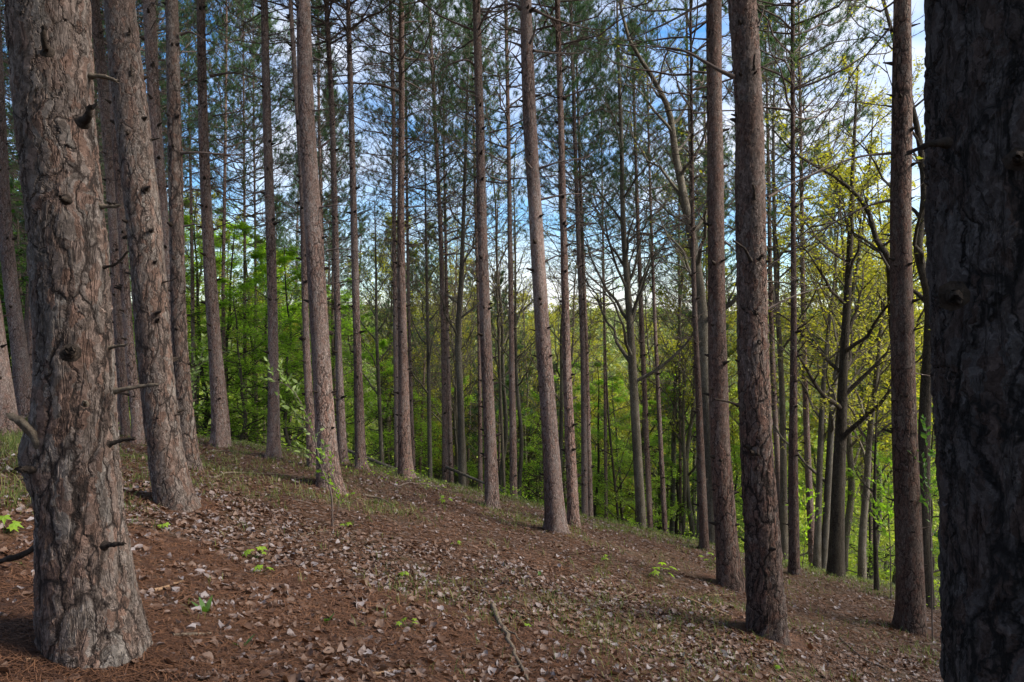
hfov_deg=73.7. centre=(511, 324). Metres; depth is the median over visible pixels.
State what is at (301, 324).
leafy tree
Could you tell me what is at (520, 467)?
bare tree
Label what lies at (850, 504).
leafy tree
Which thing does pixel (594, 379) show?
bare tree
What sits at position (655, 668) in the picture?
fallen stick
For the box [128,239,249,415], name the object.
leafy tree
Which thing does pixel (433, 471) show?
leafy tree
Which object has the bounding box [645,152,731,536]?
bare tree
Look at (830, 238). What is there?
tree
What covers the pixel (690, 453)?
leafy tree
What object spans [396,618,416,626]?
maple seedling
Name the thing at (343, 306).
leafy tree
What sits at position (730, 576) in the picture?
pine tree
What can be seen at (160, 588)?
wood chip
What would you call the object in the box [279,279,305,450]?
pine tree
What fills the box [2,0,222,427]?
pine tree
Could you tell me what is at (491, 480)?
pine tree
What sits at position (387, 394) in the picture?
bare tree
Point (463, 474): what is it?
fallen log
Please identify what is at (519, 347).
tree
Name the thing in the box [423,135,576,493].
bare tree
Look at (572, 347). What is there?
bare tree
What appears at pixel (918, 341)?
pine tree
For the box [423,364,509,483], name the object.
leafy tree
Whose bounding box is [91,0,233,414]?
pine tree
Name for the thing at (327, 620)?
green shoot
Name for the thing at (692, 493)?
bare tree
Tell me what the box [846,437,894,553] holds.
leafy tree
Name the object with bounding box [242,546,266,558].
maple seedling
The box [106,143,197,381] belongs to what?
pine tree
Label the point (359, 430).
pine tree
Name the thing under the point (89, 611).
pine tree
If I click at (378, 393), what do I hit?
bare tree
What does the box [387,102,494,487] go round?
bare tree
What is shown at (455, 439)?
bare tree
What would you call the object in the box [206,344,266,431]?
leafy tree
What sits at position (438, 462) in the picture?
leafy tree
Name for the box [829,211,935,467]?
leafy tree
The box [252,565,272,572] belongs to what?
maple seedling
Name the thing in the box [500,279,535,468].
bare tree
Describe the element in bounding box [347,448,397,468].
fallen log
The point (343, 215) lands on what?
pine tree
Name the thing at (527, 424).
leafy tree
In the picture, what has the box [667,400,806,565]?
leafy tree
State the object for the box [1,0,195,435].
pine tree
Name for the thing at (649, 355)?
bare tree
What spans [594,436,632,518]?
leafy tree
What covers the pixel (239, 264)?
leafy tree
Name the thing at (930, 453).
sapling
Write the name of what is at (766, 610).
pine tree
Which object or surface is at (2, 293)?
leafy tree
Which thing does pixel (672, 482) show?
tree
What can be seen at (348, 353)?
leafy tree
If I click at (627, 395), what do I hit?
bare tree
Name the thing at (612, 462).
bare tree
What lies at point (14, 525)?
maple seedling
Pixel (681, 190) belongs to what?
bare tree
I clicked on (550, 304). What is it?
leafy tree
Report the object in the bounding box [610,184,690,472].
bare tree
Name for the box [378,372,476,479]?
leafy tree
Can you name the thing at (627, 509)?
leafy tree
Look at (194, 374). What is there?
sapling
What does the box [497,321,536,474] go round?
bare tree
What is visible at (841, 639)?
fallen stick
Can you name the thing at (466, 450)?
leafy tree
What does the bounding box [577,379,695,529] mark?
leafy tree
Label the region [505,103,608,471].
bare tree
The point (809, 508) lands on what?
pine tree
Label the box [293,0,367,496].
pine tree
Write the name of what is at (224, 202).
pine tree
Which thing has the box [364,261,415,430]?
bare tree
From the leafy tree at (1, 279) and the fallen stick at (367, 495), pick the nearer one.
the fallen stick at (367, 495)
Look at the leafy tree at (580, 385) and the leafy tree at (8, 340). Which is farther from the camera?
the leafy tree at (580, 385)
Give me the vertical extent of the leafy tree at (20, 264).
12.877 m
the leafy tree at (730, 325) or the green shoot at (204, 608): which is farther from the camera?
the leafy tree at (730, 325)
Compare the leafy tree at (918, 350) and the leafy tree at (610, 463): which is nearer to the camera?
the leafy tree at (918, 350)
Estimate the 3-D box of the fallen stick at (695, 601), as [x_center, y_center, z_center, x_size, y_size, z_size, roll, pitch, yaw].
[2.247,3.138,7.585,0.177,0.047,0.794,0,0,-40]
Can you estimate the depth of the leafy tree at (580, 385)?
46.86 m
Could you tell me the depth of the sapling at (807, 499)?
15.43 m
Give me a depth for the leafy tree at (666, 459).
27.17 m
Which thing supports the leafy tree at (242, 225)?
on the ground at (318, 517)
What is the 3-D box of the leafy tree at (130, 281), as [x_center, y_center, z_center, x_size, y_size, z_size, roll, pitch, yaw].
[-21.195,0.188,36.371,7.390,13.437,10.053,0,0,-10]
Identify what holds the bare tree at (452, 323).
on the ground at (318, 517)
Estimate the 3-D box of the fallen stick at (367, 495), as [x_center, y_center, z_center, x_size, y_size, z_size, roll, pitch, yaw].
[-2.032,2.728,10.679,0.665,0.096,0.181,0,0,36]
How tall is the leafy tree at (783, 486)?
15.918 m
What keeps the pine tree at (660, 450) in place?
on the ground at (318, 517)
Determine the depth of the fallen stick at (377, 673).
3.75 m
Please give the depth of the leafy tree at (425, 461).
39.96 m
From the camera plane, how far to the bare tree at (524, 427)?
33.54 m
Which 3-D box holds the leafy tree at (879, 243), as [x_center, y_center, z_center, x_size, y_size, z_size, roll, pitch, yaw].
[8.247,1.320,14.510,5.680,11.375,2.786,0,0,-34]
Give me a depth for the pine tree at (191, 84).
22.78 m
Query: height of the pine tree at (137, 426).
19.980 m
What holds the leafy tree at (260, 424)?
on the ground at (318, 517)
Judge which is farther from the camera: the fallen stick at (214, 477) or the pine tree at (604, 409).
the pine tree at (604, 409)
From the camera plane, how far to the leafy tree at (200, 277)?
29.99 m
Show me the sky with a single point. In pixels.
(918, 41)
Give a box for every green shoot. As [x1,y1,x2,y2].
[191,595,215,611]
[324,613,333,623]
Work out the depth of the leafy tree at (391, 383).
33.61 m
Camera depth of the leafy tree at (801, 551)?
48.31 m
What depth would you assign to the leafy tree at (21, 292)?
31.37 m
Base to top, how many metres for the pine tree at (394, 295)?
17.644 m
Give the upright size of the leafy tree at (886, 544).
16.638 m
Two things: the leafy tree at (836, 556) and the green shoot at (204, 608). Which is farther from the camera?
the leafy tree at (836, 556)
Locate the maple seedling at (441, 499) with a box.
[439,495,452,502]
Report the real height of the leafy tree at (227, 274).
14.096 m
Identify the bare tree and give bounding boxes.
[301,257,384,434]
[331,190,406,466]
[349,321,393,460]
[362,214,438,414]
[363,212,418,466]
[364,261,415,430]
[378,108,474,477]
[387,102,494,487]
[406,189,475,480]
[413,224,495,443]
[414,218,508,432]
[418,33,529,487]
[418,183,500,435]
[418,189,476,484]
[419,117,560,498]
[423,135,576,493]
[452,82,569,494]
[464,228,534,449]
[464,343,498,488]
[465,314,541,474]
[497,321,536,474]
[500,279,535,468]
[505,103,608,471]
[506,278,551,499]
[516,216,675,522]
[518,293,559,499]
[519,188,622,506]
[522,333,558,502]
[526,334,579,504]
[554,291,610,477]
[566,0,736,527]
[574,356,617,501]
[596,289,660,496]
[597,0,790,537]
[599,0,862,544]
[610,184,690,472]
[613,229,674,524]
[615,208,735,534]
[628,291,692,491]
[637,191,734,530]
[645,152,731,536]
[839,389,893,590]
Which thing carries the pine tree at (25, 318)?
on the ground at (318, 517)
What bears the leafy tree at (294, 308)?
on the ground at (318, 517)
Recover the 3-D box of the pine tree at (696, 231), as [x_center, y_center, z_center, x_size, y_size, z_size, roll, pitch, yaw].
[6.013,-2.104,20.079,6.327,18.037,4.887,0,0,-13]
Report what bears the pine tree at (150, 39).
on the ground at (318, 517)
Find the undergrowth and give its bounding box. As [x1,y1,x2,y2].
[118,420,939,606]
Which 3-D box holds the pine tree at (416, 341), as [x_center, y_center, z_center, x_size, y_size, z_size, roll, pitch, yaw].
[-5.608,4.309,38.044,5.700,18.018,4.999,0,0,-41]
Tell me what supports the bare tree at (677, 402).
on the ground at (318, 517)
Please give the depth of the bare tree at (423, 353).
32.27 m
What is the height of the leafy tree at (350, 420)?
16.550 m
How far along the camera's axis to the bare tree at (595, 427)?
42.43 m
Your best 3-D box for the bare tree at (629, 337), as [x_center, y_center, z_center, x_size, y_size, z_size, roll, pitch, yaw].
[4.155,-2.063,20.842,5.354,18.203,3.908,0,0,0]
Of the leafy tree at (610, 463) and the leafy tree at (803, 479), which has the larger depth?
the leafy tree at (610, 463)
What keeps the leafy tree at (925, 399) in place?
on the ground at (318, 517)
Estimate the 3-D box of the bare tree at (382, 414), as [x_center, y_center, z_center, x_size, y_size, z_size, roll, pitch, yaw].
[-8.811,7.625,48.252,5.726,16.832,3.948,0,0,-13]
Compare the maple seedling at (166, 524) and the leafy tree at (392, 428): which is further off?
the leafy tree at (392, 428)
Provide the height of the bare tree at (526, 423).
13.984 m
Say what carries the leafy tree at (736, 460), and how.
on the ground at (318, 517)
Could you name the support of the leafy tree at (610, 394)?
on the ground at (318, 517)
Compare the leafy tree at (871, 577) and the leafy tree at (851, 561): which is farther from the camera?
the leafy tree at (851, 561)
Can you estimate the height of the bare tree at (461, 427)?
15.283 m
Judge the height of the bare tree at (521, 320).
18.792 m
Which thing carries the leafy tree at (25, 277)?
on the ground at (318, 517)
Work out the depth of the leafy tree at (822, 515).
57.56 m
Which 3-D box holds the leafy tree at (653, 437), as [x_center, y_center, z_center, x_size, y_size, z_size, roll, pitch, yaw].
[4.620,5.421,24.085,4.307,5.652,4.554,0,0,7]
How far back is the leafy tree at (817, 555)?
17.95 m
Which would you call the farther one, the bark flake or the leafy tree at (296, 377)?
the leafy tree at (296, 377)
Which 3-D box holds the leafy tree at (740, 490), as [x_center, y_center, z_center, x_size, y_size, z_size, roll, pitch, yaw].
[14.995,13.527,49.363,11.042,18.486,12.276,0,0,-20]
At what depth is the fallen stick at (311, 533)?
7.16 m
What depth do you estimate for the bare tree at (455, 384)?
29.78 m
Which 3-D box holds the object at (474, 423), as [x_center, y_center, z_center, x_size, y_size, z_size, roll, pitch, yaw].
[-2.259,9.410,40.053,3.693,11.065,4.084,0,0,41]
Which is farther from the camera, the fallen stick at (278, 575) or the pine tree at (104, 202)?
the pine tree at (104, 202)
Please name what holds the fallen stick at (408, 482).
on the ground at (318, 517)
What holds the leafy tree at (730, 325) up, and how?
on the ground at (318, 517)
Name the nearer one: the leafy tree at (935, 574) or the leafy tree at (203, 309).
the leafy tree at (203, 309)
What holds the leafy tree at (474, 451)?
on the ground at (318, 517)
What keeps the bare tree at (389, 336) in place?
on the ground at (318, 517)
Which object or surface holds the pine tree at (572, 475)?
on the ground at (318, 517)
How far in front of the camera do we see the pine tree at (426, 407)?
42.94 m
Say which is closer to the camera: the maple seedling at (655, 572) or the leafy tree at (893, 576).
the maple seedling at (655, 572)
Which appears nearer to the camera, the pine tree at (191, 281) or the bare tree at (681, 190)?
the bare tree at (681, 190)
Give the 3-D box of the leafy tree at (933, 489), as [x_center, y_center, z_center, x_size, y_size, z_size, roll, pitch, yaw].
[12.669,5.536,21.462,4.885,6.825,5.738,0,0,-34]
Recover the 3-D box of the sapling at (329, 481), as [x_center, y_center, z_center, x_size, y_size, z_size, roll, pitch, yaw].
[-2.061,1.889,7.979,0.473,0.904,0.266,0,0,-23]
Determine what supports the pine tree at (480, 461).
on the ground at (318, 517)
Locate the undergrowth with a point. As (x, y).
(515, 494)
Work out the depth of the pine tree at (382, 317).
34.62 m
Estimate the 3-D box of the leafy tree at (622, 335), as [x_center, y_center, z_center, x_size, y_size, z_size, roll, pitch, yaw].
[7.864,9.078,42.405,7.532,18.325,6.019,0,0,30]
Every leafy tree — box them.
[0,102,28,354]
[0,135,24,340]
[0,151,26,339]
[0,174,26,371]
[0,174,26,374]
[0,232,25,367]
[1,221,26,351]
[22,199,137,366]
[109,213,266,436]
[128,193,302,442]
[128,216,299,429]
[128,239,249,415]
[134,214,302,432]
[136,217,309,441]
[183,185,260,419]
[187,209,261,394]
[187,277,303,441]
[188,222,369,442]
[189,233,368,447]
[203,246,393,447]
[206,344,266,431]
[228,251,328,413]
[230,336,304,447]
[233,273,384,447]
[233,278,426,459]
[234,305,380,449]
[239,255,393,446]
[251,261,364,414]
[297,310,436,467]
[301,369,377,461]
[331,212,451,464]
[346,339,441,469]
[346,404,376,460]
[365,392,431,458]
[366,377,457,479]
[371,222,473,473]
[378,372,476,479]
[391,265,472,475]
[413,256,497,472]
[415,369,508,483]
[417,403,534,497]
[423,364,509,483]
[427,324,477,484]
[434,363,566,493]
[439,296,533,462]
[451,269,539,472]
[452,353,579,501]
[454,397,543,502]
[471,290,580,499]
[482,382,598,501]
[483,362,620,512]
[509,303,620,479]
[528,359,682,525]
[529,292,640,483]
[530,334,614,491]
[530,373,653,519]
[575,378,650,519]
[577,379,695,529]
[578,356,744,546]
[579,323,689,522]
[592,399,695,530]
[593,381,696,530]
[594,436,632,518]
[600,311,691,527]
[608,410,739,526]
[612,412,741,531]
[615,379,743,548]
[617,339,692,527]
[631,386,802,532]
[637,238,738,539]
[638,3,917,559]
[649,341,739,532]
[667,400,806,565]
[670,296,786,485]
[693,407,860,563]
[696,387,815,561]
[727,218,852,478]
[728,86,924,571]
[731,437,807,549]
[732,55,929,577]
[735,467,807,566]
[764,110,926,335]
[766,122,919,570]
[772,241,891,492]
[773,441,857,574]
[774,140,922,574]
[784,333,888,525]
[786,130,933,578]
[786,416,826,484]
[797,236,935,581]
[799,406,881,516]
[799,470,857,575]
[800,430,938,579]
[800,442,894,582]
[824,290,938,585]
[828,0,934,610]
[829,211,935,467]
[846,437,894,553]
[848,442,939,590]
[849,396,939,574]
[852,249,935,458]
[878,457,939,595]
[879,496,939,578]
[932,498,939,573]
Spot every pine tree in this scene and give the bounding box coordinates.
[0,0,105,373]
[0,0,143,288]
[0,0,158,674]
[0,8,31,421]
[0,18,22,437]
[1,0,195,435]
[1,1,12,127]
[1,41,28,347]
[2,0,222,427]
[5,14,162,193]
[7,87,108,270]
[8,105,24,258]
[20,161,131,302]
[91,0,221,339]
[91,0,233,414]
[91,4,189,444]
[92,0,252,387]
[93,0,240,279]
[94,0,275,433]
[94,52,145,267]
[100,0,321,447]
[103,0,200,514]
[104,79,203,320]
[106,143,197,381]
[140,0,296,398]
[162,0,244,472]
[164,0,347,440]
[166,0,330,441]
[179,0,375,459]
[196,0,431,462]
[226,0,362,469]
[228,258,289,441]
[231,194,301,406]
[238,0,438,470]
[248,163,329,443]
[250,0,391,350]
[258,171,362,439]
[274,0,484,478]
[277,79,389,424]
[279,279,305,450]
[281,193,374,388]
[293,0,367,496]
[313,0,466,467]
[329,218,390,460]
[336,5,486,472]
[343,0,523,484]
[343,219,435,465]
[355,0,506,482]
[365,357,393,464]
[366,242,464,473]
[368,381,434,460]
[392,0,570,510]
[397,0,549,489]
[411,311,452,476]
[421,0,611,495]
[426,259,498,485]
[437,0,650,528]
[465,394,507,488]
[476,0,617,534]
[499,0,636,515]
[502,0,657,515]
[517,357,579,503]
[519,17,698,518]
[525,361,580,499]
[547,0,854,550]
[563,415,602,517]
[567,0,734,533]
[578,0,745,594]
[584,17,707,528]
[619,116,707,535]
[620,60,788,452]
[629,370,696,520]
[643,149,785,491]
[647,0,923,646]
[653,415,696,536]
[658,0,924,575]
[696,0,854,521]
[696,0,919,567]
[725,0,929,637]
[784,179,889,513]
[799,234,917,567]
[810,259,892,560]
[848,207,934,521]
[903,0,1023,681]
[912,216,937,504]
[931,435,939,562]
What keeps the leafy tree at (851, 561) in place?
on the ground at (318, 517)
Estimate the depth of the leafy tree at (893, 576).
29.97 m
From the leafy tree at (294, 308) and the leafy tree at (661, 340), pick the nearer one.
the leafy tree at (294, 308)
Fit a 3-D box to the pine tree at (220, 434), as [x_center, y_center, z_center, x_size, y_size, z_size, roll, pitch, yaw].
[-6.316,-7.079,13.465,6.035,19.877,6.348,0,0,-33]
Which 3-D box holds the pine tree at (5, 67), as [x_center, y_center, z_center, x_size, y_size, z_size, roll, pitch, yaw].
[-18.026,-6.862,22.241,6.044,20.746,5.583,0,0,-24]
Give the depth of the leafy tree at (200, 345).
26.90 m
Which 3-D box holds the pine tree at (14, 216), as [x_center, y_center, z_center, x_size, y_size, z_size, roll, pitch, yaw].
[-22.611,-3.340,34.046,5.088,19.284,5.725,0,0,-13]
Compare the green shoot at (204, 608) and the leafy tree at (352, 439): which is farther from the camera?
the leafy tree at (352, 439)
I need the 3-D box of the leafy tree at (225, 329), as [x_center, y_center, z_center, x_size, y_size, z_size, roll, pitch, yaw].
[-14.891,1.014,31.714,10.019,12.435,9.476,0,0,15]
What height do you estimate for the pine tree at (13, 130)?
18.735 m
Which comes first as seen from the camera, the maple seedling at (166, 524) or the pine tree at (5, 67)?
the maple seedling at (166, 524)
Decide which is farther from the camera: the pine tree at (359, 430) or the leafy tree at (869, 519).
the leafy tree at (869, 519)
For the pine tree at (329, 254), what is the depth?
35.77 m
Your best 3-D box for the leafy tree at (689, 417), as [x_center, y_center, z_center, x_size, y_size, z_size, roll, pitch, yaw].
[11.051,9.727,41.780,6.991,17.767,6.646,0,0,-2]
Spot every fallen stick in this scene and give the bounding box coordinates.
[212,472,312,478]
[243,551,320,579]
[294,529,330,538]
[360,668,402,676]
[364,494,393,505]
[395,481,458,492]
[490,603,529,680]
[557,574,637,605]
[643,662,678,681]
[681,596,742,619]
[839,637,884,667]
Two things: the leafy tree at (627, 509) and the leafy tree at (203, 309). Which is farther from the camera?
the leafy tree at (627, 509)
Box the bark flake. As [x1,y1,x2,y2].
[172,632,211,637]
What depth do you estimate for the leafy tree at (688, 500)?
25.86 m
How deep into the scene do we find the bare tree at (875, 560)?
13.98 m
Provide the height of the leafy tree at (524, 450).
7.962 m
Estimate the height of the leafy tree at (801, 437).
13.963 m
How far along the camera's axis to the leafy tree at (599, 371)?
35.58 m
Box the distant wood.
[129,301,934,467]
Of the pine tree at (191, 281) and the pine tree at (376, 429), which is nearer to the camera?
the pine tree at (191, 281)
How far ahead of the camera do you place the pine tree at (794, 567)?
13.19 m
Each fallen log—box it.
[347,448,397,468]
[445,466,502,491]
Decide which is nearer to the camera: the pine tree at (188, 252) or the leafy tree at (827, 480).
the leafy tree at (827, 480)
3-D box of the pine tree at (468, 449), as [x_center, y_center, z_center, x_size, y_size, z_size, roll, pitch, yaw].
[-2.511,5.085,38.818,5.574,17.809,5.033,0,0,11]
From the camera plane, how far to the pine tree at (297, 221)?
43.98 m
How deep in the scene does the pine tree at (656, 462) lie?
30.80 m
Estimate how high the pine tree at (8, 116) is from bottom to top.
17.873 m
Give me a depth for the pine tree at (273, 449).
12.32 m
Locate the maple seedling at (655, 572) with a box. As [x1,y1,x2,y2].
[649,562,677,579]
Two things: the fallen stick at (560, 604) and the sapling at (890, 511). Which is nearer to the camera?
the fallen stick at (560, 604)
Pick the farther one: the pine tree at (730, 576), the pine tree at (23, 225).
the pine tree at (23, 225)
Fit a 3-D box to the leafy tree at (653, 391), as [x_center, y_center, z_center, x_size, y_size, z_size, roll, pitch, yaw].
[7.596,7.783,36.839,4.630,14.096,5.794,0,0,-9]
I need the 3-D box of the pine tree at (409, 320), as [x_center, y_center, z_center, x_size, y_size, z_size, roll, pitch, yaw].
[-3.863,-2.375,25.134,5.130,18.817,5.381,0,0,41]
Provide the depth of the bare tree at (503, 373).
28.92 m
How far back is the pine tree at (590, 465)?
22.91 m
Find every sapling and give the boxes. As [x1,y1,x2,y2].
[188,333,229,425]
[260,356,332,524]
[315,448,354,521]
[786,485,824,564]
[847,453,893,600]
[907,414,938,639]
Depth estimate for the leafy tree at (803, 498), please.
33.04 m
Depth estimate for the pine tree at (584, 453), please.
20.92 m
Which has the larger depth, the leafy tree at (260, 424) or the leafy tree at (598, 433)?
the leafy tree at (260, 424)
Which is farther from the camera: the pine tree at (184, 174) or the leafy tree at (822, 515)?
the leafy tree at (822, 515)
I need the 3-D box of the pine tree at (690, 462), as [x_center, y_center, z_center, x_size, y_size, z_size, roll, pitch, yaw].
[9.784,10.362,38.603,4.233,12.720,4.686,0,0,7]
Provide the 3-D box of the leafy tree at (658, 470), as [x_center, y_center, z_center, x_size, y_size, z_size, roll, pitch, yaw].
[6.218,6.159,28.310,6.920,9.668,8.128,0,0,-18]
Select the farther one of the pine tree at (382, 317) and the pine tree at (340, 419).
the pine tree at (382, 317)
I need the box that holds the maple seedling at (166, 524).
[156,522,170,529]
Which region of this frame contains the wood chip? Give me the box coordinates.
[153,580,183,592]
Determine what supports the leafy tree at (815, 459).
on the ground at (318, 517)
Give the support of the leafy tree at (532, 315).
on the ground at (318, 517)
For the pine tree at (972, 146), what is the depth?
1.81 m
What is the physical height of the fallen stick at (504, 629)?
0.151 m
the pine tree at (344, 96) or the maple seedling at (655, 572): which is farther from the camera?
the pine tree at (344, 96)
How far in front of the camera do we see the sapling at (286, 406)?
8.04 m
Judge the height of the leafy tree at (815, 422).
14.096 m
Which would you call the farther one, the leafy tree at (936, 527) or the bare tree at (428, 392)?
the leafy tree at (936, 527)
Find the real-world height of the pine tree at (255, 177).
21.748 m
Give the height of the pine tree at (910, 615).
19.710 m
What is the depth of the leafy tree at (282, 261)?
24.09 m
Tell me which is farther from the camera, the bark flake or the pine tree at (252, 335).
the pine tree at (252, 335)
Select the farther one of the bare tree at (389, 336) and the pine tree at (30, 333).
the bare tree at (389, 336)
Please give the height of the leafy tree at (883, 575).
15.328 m
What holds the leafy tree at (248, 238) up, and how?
on the ground at (318, 517)
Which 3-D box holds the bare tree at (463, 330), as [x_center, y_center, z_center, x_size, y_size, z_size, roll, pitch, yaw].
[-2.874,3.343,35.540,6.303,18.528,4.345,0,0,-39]
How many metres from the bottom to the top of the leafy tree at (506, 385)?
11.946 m
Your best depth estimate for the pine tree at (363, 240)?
43.61 m
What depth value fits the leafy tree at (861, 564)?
18.76 m
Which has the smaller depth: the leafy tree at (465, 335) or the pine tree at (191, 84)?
the pine tree at (191, 84)
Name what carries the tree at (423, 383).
on the ground at (318, 517)
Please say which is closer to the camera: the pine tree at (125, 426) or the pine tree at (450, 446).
the pine tree at (125, 426)
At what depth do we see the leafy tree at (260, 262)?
26.30 m
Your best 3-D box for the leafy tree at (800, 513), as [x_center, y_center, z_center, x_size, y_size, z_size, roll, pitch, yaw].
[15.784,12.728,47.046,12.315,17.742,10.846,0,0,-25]
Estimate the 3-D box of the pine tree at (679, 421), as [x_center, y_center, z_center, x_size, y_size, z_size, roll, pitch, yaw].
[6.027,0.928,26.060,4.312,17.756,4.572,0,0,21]
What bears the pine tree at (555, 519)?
on the ground at (318, 517)
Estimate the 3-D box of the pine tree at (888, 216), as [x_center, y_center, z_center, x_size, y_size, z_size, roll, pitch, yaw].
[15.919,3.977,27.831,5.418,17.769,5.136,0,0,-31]
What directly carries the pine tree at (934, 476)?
on the ground at (318, 517)
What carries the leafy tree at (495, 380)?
on the ground at (318, 517)
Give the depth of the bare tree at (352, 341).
36.27 m
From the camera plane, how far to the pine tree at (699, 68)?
29.15 m
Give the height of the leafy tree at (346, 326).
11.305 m
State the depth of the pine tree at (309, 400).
12.28 m
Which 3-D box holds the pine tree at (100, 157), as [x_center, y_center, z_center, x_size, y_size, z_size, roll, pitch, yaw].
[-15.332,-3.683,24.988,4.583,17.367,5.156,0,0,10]
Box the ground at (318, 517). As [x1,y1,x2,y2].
[0,329,942,681]
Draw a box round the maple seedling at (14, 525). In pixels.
[0,515,23,533]
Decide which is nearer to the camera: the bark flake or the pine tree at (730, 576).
the bark flake
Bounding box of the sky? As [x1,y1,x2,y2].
[1,0,925,312]
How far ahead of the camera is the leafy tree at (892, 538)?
51.58 m
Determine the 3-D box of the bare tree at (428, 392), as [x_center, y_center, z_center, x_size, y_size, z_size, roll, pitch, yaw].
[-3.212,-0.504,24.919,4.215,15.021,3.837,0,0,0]
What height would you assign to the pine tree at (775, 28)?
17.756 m
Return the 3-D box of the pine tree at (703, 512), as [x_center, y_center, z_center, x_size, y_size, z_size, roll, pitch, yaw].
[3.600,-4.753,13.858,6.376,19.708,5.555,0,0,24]
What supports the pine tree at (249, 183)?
on the ground at (318, 517)
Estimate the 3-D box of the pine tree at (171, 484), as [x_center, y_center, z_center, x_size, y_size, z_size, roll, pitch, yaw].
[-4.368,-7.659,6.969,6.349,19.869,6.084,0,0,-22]
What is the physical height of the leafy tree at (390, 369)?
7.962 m
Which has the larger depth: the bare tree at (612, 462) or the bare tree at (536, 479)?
the bare tree at (536, 479)
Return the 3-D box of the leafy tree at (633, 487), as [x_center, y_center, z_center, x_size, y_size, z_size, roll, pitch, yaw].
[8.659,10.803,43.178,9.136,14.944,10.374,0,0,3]
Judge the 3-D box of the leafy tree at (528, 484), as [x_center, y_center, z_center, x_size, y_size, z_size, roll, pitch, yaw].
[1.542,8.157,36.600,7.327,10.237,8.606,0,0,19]
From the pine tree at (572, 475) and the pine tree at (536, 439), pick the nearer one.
the pine tree at (572, 475)
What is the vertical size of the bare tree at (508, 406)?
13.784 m
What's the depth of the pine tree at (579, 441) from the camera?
39.52 m
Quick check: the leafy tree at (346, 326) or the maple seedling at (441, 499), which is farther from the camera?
the leafy tree at (346, 326)
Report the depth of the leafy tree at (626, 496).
40.52 m
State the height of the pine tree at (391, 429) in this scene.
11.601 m
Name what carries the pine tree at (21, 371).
on the ground at (318, 517)
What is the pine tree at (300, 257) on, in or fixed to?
on the ground at (318, 517)
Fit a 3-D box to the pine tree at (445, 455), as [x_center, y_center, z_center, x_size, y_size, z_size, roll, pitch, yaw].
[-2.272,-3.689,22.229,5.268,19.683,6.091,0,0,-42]
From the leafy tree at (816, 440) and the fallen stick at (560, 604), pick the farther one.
the leafy tree at (816, 440)
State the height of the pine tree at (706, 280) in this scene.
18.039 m
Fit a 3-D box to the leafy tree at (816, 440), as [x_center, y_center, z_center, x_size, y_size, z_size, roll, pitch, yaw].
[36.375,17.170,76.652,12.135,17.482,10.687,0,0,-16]
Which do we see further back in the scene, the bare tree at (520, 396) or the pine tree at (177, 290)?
the bare tree at (520, 396)
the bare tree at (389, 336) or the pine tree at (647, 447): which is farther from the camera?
the bare tree at (389, 336)
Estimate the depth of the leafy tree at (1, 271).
31.44 m
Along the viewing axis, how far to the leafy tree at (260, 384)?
21.90 m
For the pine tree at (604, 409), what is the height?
20.904 m
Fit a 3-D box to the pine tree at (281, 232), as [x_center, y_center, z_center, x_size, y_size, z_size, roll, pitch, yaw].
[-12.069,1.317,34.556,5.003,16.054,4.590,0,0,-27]
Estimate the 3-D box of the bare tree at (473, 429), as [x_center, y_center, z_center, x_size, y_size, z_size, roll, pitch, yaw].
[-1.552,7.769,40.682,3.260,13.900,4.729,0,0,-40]
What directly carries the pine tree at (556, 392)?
on the ground at (318, 517)
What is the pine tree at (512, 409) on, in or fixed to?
on the ground at (318, 517)
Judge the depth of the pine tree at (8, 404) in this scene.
10.60 m
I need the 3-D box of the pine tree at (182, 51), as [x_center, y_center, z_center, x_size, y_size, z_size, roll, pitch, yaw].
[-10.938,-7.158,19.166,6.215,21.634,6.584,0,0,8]
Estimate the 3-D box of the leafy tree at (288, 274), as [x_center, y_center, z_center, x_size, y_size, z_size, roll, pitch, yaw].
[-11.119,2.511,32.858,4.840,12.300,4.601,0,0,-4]
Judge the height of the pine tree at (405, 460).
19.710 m
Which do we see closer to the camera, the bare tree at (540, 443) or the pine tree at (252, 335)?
the bare tree at (540, 443)
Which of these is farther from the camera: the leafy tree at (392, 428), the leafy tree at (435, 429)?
the leafy tree at (392, 428)

